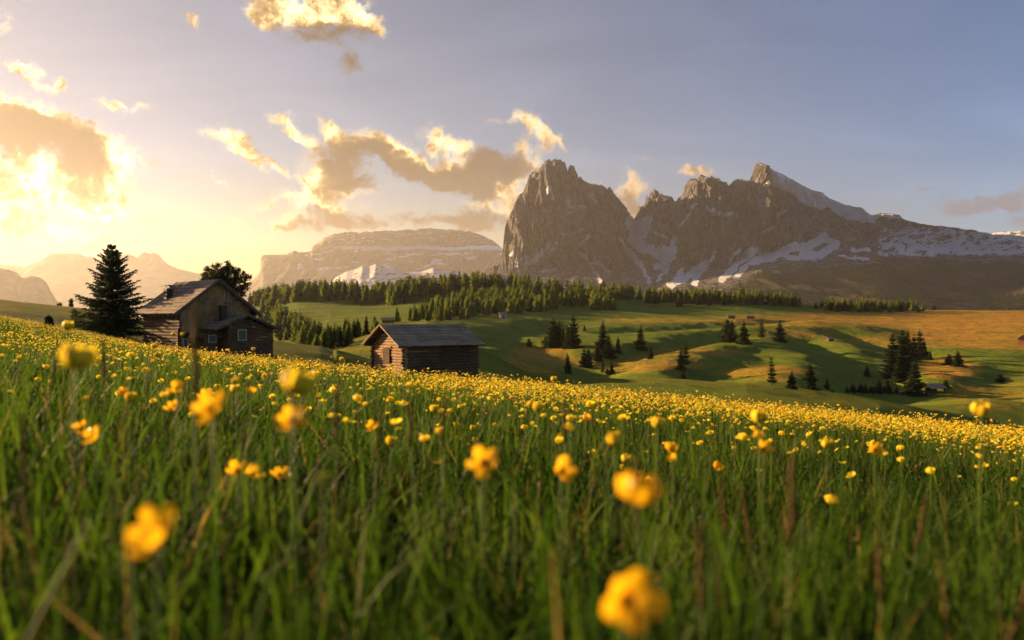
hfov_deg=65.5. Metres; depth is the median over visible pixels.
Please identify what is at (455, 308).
larch tree
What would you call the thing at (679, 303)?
spruce tree
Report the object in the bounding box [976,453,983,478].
globeflower
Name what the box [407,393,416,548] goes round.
seed spike
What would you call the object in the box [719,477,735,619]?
seed spike
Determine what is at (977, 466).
globeflower
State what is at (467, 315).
larch tree
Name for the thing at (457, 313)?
spruce tree
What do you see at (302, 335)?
larch tree
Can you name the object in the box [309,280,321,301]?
larch tree
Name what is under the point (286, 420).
buttercup
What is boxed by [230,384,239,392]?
globeflower
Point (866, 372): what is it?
spruce tree
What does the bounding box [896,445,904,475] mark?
globeflower
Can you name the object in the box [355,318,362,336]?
larch tree
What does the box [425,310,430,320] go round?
spruce tree
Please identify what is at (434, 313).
larch tree
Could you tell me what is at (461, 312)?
larch tree
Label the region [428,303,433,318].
larch tree
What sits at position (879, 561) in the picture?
seed spike
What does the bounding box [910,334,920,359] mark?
spruce tree
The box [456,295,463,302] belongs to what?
larch tree
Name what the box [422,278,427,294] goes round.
spruce tree
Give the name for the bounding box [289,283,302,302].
larch tree
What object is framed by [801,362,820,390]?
spruce tree
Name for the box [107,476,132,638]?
seed spike
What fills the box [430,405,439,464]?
globeflower
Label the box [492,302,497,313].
spruce tree
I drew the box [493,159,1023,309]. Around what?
mountain
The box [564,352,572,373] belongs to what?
spruce tree
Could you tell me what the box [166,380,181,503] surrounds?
buttercup
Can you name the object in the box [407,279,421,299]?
larch tree
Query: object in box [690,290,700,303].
larch tree
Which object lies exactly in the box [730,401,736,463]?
globeflower
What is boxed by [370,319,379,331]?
larch tree
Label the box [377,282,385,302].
larch tree
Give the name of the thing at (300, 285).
larch tree
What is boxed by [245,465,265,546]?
buttercup
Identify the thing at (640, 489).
buttercup
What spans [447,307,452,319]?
larch tree
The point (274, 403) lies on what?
globeflower
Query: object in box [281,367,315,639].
globeflower
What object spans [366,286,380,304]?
conifer tree
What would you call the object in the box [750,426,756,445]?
globeflower
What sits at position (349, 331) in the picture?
larch tree
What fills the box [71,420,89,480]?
buttercup
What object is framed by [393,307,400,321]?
larch tree
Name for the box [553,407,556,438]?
globeflower
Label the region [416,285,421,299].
spruce tree
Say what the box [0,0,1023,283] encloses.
sky
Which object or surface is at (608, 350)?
spruce tree
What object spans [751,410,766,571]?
globeflower
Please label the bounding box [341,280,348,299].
spruce tree
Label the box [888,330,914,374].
larch tree
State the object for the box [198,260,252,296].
stone pine
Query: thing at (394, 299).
larch tree
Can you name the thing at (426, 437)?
globeflower
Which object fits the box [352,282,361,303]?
spruce tree
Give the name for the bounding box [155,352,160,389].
globeflower
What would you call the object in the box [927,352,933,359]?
spruce tree
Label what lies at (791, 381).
spruce tree
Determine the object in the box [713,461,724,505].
buttercup
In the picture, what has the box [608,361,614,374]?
spruce tree
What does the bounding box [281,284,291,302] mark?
larch tree
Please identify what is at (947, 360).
shrub
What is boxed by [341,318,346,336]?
spruce tree
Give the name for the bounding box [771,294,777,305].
larch tree
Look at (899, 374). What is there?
spruce tree
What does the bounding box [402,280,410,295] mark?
larch tree
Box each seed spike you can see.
[17,410,30,637]
[34,345,60,495]
[101,338,106,463]
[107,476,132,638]
[190,304,201,637]
[223,526,317,637]
[238,416,245,588]
[333,382,339,572]
[371,408,381,564]
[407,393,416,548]
[440,397,447,608]
[475,434,487,618]
[561,393,569,557]
[620,452,625,528]
[631,456,639,559]
[694,518,707,639]
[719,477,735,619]
[739,489,770,631]
[784,445,799,639]
[874,525,884,639]
[905,494,926,607]
[1007,586,1023,639]
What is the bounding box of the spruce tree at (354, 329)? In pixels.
[350,321,358,338]
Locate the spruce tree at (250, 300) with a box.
[247,292,254,307]
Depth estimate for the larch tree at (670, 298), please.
984.73 m
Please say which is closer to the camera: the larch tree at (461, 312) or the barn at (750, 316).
the larch tree at (461, 312)
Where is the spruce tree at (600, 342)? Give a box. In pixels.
[594,321,607,351]
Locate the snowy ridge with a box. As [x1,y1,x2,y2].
[332,264,469,289]
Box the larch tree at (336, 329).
[335,326,339,338]
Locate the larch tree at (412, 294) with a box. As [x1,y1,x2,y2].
[407,285,418,301]
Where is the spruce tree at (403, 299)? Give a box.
[400,284,407,302]
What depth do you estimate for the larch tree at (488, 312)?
673.72 m
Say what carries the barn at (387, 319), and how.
on the ground at (986, 345)
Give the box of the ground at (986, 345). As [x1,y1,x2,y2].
[0,291,1023,431]
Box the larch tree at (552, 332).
[540,319,564,348]
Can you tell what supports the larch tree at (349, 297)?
on the ground at (986, 345)
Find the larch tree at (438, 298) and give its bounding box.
[435,294,443,303]
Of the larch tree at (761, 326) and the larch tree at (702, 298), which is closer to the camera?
the larch tree at (761, 326)
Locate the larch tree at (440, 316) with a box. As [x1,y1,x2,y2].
[436,311,443,320]
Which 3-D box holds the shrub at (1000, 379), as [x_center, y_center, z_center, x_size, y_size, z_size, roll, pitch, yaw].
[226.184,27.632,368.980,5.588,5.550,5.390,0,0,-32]
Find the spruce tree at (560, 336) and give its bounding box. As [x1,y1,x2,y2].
[553,321,564,346]
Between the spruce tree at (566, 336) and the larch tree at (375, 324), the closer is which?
the larch tree at (375, 324)
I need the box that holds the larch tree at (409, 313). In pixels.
[406,307,411,320]
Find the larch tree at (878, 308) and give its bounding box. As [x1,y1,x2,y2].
[875,301,881,311]
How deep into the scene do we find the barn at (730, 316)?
741.66 m
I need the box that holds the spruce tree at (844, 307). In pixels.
[841,299,848,310]
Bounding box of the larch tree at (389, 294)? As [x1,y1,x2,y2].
[385,282,393,304]
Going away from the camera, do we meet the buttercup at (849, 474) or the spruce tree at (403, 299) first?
the buttercup at (849, 474)
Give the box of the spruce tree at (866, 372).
[863,366,870,376]
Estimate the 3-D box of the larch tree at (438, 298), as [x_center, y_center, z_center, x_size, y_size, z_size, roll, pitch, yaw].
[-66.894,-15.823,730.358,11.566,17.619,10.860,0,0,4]
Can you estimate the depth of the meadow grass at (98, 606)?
1.43 m
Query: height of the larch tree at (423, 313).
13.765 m
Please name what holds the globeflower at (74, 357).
on the ground at (986, 345)
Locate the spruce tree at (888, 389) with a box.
[883,378,893,393]
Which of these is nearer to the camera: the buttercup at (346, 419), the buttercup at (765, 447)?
the buttercup at (765, 447)
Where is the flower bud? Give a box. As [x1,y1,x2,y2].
[316,471,334,639]
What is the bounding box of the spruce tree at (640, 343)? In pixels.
[632,326,648,350]
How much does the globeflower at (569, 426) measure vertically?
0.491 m
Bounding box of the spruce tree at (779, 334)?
[772,320,788,342]
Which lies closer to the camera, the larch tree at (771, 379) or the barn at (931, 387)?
the larch tree at (771, 379)
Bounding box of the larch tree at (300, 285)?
[298,279,302,297]
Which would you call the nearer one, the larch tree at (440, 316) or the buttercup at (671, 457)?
the buttercup at (671, 457)
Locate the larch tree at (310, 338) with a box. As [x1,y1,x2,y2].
[304,328,313,344]
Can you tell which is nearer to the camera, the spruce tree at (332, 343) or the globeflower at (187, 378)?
the globeflower at (187, 378)
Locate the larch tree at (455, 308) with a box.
[451,300,460,316]
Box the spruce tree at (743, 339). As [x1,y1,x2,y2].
[735,320,751,344]
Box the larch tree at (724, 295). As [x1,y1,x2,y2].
[718,291,728,303]
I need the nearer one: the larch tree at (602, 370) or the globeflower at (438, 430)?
the globeflower at (438, 430)
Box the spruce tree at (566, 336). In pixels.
[562,324,570,348]
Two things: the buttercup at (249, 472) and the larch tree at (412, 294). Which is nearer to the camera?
the buttercup at (249, 472)
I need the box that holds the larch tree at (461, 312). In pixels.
[458,307,465,317]
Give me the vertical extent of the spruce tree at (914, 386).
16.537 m
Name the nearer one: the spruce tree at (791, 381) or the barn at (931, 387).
the spruce tree at (791, 381)
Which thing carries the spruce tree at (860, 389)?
on the ground at (986, 345)
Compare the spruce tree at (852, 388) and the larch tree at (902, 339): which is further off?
the larch tree at (902, 339)
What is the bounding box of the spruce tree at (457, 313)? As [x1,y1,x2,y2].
[454,302,460,316]
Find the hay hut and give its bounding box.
[361,324,484,382]
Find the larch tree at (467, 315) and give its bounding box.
[465,307,470,318]
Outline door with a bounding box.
[217,337,223,353]
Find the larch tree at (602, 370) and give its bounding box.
[599,359,604,372]
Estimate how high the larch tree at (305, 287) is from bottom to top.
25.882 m
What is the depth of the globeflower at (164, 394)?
2.25 m
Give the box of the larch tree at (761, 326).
[757,319,765,338]
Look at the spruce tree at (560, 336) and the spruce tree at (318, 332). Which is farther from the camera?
the spruce tree at (560, 336)
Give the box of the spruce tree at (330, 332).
[327,325,335,344]
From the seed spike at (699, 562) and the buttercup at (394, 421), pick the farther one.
the buttercup at (394, 421)
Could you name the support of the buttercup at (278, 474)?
on the ground at (986, 345)
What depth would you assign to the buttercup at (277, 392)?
4.16 m
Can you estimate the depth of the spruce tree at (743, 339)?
441.04 m
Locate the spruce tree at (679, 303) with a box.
[674,296,684,306]
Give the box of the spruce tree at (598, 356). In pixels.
[592,341,603,361]
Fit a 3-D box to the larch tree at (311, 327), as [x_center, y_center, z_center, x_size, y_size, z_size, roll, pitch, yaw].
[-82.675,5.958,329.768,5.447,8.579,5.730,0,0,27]
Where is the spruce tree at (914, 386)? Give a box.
[900,359,927,396]
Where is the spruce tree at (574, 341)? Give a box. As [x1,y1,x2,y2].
[563,315,583,348]
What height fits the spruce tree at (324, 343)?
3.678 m
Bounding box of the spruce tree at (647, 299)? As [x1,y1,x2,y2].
[644,292,650,303]
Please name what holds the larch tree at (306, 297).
on the ground at (986, 345)
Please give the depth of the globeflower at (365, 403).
3.54 m
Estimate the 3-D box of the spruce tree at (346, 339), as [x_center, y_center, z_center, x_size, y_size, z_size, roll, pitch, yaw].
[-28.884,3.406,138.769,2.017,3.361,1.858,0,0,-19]
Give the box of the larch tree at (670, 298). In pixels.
[666,288,673,301]
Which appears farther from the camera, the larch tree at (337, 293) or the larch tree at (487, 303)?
the larch tree at (337, 293)
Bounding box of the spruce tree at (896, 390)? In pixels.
[893,385,899,393]
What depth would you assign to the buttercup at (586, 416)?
2.83 m
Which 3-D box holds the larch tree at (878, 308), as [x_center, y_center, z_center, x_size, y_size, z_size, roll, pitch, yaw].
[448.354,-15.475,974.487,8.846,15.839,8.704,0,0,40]
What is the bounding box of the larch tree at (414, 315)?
[409,307,419,320]
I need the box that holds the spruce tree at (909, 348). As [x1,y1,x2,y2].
[905,330,915,361]
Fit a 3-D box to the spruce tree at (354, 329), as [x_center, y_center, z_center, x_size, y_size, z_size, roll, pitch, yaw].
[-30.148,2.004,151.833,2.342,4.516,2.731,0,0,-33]
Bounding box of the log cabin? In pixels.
[134,279,280,356]
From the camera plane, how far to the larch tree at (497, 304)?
724.82 m
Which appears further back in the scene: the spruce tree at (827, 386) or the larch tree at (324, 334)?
the spruce tree at (827, 386)
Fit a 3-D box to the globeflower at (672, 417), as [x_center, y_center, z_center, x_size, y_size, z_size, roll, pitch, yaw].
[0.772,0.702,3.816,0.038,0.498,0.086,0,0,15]
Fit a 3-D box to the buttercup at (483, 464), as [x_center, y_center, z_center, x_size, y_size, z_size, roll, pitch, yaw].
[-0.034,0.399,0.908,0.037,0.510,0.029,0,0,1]
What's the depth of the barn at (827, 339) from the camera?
536.99 m
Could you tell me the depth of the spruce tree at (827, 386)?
272.91 m
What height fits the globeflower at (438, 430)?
0.459 m
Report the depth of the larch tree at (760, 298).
986.96 m
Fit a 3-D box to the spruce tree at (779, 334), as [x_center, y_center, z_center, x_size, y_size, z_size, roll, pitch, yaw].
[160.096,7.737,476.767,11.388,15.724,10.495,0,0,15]
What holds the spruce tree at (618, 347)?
on the ground at (986, 345)
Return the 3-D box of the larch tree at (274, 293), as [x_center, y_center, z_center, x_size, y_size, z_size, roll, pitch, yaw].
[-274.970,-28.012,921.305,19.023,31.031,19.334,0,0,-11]
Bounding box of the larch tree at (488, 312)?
[485,306,491,315]
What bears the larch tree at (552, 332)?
on the ground at (986, 345)
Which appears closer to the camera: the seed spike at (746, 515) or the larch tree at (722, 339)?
the seed spike at (746, 515)
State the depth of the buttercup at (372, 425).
2.18 m
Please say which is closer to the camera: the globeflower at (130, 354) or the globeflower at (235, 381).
the globeflower at (235, 381)
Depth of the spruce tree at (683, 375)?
284.83 m
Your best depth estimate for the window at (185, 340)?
56.48 m
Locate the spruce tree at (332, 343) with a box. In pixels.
[329,335,335,348]
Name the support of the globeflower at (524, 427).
on the ground at (986, 345)
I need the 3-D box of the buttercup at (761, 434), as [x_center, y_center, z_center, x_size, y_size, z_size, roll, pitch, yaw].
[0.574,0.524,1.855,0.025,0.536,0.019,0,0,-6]
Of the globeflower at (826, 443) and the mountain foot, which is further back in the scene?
the mountain foot
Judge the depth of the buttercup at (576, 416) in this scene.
3.12 m
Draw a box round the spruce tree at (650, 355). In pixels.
[647,344,653,358]
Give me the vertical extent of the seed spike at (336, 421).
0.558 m
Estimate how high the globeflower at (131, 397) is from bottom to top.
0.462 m
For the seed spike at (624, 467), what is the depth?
2.12 m
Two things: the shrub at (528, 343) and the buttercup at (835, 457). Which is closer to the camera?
the buttercup at (835, 457)
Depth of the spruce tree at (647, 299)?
949.20 m
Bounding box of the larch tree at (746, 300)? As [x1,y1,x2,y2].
[743,294,750,304]
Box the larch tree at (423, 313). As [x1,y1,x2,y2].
[418,304,425,319]
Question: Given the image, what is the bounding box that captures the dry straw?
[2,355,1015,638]
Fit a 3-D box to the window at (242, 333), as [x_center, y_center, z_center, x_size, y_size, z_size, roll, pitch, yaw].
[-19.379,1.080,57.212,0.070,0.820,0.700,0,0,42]
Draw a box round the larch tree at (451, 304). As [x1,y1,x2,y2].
[450,300,454,316]
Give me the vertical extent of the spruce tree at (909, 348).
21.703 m
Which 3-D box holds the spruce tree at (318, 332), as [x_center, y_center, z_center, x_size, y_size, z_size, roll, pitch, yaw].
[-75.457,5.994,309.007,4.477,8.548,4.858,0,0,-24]
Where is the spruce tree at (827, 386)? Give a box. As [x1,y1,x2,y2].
[823,378,830,389]
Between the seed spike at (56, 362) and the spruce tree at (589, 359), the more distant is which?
the spruce tree at (589, 359)
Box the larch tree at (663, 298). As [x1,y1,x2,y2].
[660,291,666,302]
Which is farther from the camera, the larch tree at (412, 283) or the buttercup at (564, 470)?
the larch tree at (412, 283)
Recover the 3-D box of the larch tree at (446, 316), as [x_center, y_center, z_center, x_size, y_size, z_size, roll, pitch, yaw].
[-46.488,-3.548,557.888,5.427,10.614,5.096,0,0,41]
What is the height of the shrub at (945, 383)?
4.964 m
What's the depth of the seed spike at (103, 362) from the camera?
2.00 m
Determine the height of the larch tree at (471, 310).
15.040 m
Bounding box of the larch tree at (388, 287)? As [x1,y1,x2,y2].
[383,283,389,300]
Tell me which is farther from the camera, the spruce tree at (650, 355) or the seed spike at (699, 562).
the spruce tree at (650, 355)
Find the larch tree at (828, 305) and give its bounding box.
[825,298,830,310]
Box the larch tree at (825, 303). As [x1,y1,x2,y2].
[823,297,827,308]
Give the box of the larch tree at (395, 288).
[394,282,402,298]
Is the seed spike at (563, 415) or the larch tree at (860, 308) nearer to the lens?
the seed spike at (563, 415)
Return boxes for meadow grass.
[0,340,1023,639]
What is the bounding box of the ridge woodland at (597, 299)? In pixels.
[252,269,925,341]
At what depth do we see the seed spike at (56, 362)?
1.80 m
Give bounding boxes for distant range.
[0,252,241,319]
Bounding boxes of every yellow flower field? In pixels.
[0,331,1023,476]
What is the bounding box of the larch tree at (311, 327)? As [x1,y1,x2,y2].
[308,325,315,334]
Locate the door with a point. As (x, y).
(220, 344)
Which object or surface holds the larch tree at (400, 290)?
on the ground at (986, 345)
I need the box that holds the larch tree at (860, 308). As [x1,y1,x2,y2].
[856,302,863,311]
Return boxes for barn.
[381,317,395,322]
[498,312,507,318]
[726,315,735,318]
[746,315,754,318]
[825,337,833,341]
[923,383,947,394]
[1017,335,1023,343]
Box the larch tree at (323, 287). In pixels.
[319,281,328,298]
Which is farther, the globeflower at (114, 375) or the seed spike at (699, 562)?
the globeflower at (114, 375)
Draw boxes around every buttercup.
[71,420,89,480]
[82,425,100,575]
[92,364,98,398]
[119,387,130,482]
[125,505,173,639]
[163,400,179,453]
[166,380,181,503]
[191,391,225,638]
[198,389,211,472]
[226,460,246,532]
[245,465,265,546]
[246,387,255,493]
[269,466,289,535]
[275,380,280,412]
[276,405,306,635]
[343,417,351,480]
[366,419,378,494]
[388,418,401,508]
[399,402,406,446]
[466,445,497,639]
[554,455,577,620]
[574,415,580,459]
[578,419,581,454]
[582,413,590,479]
[602,569,666,639]
[616,471,660,639]
[665,442,677,521]
[667,453,675,546]
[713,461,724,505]
[727,408,734,467]
[753,430,764,550]
[756,439,774,566]
[833,440,837,479]
[846,472,855,502]
[868,442,884,538]
[982,464,988,484]
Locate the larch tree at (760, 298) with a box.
[757,290,762,304]
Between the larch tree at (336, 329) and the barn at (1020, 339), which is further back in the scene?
the barn at (1020, 339)
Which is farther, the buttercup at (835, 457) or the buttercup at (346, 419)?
the buttercup at (835, 457)
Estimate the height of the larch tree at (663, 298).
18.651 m
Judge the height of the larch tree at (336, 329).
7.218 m
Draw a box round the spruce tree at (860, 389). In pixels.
[856,382,865,393]
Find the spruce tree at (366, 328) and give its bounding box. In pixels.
[361,315,370,335]
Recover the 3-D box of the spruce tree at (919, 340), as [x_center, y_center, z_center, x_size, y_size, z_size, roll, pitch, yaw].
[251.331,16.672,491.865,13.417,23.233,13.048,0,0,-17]
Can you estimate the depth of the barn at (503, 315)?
627.51 m
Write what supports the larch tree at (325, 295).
on the ground at (986, 345)
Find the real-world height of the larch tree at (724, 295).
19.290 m
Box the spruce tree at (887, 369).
[879,332,907,378]
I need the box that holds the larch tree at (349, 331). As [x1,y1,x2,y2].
[342,325,353,343]
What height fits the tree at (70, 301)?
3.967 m
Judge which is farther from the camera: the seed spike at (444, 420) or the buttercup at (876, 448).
the buttercup at (876, 448)
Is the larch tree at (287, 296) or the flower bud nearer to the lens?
the flower bud
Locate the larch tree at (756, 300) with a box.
[752,293,759,304]
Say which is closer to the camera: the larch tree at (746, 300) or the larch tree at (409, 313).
the larch tree at (409, 313)
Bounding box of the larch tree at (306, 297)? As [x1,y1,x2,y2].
[302,287,311,301]
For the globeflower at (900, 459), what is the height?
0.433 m
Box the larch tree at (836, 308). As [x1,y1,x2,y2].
[831,302,840,311]
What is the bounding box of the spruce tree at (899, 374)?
[889,347,909,382]
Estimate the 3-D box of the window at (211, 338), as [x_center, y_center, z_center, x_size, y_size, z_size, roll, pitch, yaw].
[-21.244,1.325,56.471,0.070,0.550,0.600,0,0,42]
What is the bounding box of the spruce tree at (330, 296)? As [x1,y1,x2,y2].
[326,280,337,300]
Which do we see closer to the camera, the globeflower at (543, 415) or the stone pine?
the globeflower at (543, 415)
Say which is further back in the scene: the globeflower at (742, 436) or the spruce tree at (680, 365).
the spruce tree at (680, 365)
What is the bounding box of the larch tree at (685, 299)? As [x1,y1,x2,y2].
[682,292,688,303]
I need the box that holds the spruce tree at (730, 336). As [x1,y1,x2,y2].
[723,320,737,342]
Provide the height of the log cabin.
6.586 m
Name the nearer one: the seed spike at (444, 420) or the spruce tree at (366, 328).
the seed spike at (444, 420)
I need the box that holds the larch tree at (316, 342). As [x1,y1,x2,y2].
[311,334,321,346]
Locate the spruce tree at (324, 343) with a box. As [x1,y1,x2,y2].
[321,337,326,346]
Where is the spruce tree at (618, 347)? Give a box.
[614,337,621,352]
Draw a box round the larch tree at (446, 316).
[443,308,448,319]
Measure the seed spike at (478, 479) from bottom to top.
0.488 m
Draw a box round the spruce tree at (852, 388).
[849,382,856,393]
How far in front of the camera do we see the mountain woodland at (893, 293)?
4462.85 m
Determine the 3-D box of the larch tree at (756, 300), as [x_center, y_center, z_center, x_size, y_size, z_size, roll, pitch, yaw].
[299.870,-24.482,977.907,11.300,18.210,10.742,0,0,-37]
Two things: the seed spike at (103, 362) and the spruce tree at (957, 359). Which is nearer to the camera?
the seed spike at (103, 362)
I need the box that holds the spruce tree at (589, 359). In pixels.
[586,348,594,366]
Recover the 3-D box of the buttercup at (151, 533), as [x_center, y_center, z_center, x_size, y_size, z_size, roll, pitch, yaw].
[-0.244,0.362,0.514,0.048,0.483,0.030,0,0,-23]
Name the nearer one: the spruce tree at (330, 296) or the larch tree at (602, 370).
the larch tree at (602, 370)
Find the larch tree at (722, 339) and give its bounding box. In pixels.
[719,319,730,342]
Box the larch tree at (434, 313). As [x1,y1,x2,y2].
[431,309,436,319]
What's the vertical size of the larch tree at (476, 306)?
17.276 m
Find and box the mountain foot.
[468,268,492,276]
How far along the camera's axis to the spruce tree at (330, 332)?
151.11 m
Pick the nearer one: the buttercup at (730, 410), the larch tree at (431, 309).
the buttercup at (730, 410)
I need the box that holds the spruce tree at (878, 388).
[873,379,886,393]
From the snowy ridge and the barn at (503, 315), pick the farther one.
the snowy ridge
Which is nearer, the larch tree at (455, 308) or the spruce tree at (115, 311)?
the spruce tree at (115, 311)
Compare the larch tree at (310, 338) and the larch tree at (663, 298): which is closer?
the larch tree at (310, 338)
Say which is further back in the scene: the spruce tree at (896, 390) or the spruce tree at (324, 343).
the spruce tree at (896, 390)
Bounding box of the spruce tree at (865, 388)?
[863,383,868,393]
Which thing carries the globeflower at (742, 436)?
on the ground at (986, 345)
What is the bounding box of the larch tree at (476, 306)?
[473,297,480,312]
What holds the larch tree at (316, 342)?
on the ground at (986, 345)
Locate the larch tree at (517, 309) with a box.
[513,298,522,313]
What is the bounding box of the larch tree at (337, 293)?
[333,281,341,300]
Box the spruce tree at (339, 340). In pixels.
[335,325,343,347]
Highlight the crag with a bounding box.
[0,268,57,305]
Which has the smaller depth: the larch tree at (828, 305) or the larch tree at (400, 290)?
the larch tree at (400, 290)
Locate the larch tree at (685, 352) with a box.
[682,340,691,367]
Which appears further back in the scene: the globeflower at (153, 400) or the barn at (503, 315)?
the barn at (503, 315)
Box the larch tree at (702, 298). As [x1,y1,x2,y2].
[699,290,708,303]
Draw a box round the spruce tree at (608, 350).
[600,334,618,358]
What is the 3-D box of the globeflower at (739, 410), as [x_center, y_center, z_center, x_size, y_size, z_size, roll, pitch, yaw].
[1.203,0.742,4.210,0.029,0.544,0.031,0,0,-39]
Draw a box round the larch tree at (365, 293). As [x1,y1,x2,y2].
[361,285,369,302]
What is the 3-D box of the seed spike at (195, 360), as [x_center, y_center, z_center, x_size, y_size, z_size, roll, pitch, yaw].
[-0.397,0.306,1.000,0.016,0.654,0.015,0,0,0]
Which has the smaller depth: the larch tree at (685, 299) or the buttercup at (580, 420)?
the buttercup at (580, 420)
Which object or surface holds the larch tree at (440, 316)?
on the ground at (986, 345)
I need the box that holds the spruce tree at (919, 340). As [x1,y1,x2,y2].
[916,329,928,359]
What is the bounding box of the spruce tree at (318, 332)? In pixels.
[314,325,320,340]
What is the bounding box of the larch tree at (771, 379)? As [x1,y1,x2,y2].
[767,357,777,385]
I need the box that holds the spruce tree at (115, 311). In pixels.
[68,244,153,337]
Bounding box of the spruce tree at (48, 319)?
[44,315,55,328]
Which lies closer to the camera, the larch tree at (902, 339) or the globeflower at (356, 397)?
the globeflower at (356, 397)
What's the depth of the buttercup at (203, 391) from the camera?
2.18 m
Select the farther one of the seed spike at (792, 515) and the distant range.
the distant range
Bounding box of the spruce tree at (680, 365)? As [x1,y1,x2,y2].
[675,348,686,370]
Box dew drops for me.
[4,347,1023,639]
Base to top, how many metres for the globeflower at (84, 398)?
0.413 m
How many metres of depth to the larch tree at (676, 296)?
981.16 m
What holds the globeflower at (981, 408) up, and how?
on the ground at (986, 345)
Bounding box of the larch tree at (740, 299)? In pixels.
[735,292,744,304]
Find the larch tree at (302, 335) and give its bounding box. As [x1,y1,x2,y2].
[295,325,306,343]
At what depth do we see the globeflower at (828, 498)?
2.04 m
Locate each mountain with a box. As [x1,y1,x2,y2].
[243,228,502,300]
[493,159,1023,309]
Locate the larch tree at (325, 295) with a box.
[322,289,327,300]
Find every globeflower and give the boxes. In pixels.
[56,321,73,459]
[58,342,97,635]
[80,396,89,439]
[111,374,117,405]
[124,392,137,479]
[126,352,135,419]
[142,367,149,417]
[149,398,156,417]
[151,344,156,397]
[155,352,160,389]
[160,392,169,456]
[169,332,175,399]
[180,333,183,410]
[185,377,189,405]
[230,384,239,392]
[231,377,240,503]
[272,402,277,429]
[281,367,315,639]
[311,371,319,429]
[329,387,335,439]
[353,394,362,468]
[363,402,367,429]
[386,435,396,488]
[405,382,412,486]
[419,434,429,531]
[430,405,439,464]
[436,427,450,552]
[438,408,443,425]
[447,409,452,434]
[521,425,528,449]
[527,400,533,464]
[533,402,543,477]
[540,414,545,458]
[551,376,556,422]
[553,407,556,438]
[555,436,563,456]
[563,422,574,522]
[566,414,578,510]
[586,400,594,443]
[606,430,621,572]
[617,413,626,453]
[621,453,631,472]
[651,416,665,525]
[669,415,676,441]
[687,422,691,464]
[706,430,713,455]
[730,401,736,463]
[737,409,741,448]
[737,433,748,491]
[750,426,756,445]
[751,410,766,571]
[821,437,832,516]
[825,494,838,530]
[882,452,888,483]
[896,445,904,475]
[897,457,904,502]
[925,467,934,525]
[970,400,991,561]
[975,465,979,500]
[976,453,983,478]
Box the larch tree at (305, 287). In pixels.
[302,283,309,298]
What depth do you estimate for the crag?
7267.32 m
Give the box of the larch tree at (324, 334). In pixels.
[319,327,329,347]
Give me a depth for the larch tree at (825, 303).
987.33 m
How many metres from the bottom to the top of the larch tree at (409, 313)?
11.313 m
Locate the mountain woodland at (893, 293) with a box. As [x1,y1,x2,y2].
[726,256,1023,309]
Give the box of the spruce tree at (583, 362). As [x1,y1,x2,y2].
[578,347,592,367]
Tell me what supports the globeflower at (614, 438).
on the ground at (986, 345)
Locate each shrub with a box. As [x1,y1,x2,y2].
[525,338,531,346]
[868,387,874,393]
[941,354,952,365]
[942,380,950,388]
[994,374,1007,382]
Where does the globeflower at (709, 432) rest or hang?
on the ground at (986, 345)
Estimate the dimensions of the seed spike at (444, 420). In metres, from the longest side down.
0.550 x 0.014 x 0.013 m
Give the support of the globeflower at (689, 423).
on the ground at (986, 345)
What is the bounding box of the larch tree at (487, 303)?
[482,298,491,314]
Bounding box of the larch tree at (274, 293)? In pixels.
[267,282,281,305]
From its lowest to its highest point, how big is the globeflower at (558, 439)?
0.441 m
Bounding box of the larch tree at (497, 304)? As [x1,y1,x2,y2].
[490,296,500,312]
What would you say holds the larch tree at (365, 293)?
on the ground at (986, 345)
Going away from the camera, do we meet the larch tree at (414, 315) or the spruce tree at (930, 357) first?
the spruce tree at (930, 357)
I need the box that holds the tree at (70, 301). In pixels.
[68,298,73,306]
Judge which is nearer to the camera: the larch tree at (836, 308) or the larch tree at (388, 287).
the larch tree at (388, 287)
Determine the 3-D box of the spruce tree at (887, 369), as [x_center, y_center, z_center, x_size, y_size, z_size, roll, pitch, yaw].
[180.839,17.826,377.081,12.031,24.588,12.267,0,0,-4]
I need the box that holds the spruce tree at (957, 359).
[950,351,967,367]
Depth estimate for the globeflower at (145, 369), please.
3.53 m
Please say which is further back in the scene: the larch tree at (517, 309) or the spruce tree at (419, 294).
the spruce tree at (419, 294)
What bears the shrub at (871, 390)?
on the ground at (986, 345)
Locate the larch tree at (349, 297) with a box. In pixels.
[346,283,354,301]
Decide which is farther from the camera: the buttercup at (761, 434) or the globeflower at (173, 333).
the globeflower at (173, 333)
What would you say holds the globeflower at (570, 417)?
on the ground at (986, 345)
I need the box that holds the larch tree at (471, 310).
[467,301,477,316]
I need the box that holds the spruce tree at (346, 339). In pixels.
[341,330,349,346]
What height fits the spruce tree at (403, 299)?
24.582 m
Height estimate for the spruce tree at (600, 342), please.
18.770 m
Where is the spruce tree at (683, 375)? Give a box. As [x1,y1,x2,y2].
[681,369,686,378]
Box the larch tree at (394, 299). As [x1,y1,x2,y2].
[389,290,399,305]
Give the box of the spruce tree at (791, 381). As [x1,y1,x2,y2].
[785,370,798,389]
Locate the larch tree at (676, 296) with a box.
[674,290,681,301]
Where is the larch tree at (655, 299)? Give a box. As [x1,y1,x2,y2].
[651,292,659,303]
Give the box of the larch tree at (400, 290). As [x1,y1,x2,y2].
[396,285,402,300]
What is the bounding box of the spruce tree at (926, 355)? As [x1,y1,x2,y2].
[920,341,928,359]
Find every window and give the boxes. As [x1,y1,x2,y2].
[183,338,188,348]
[208,335,216,342]
[237,329,246,340]
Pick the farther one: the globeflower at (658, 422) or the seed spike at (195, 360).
the globeflower at (658, 422)

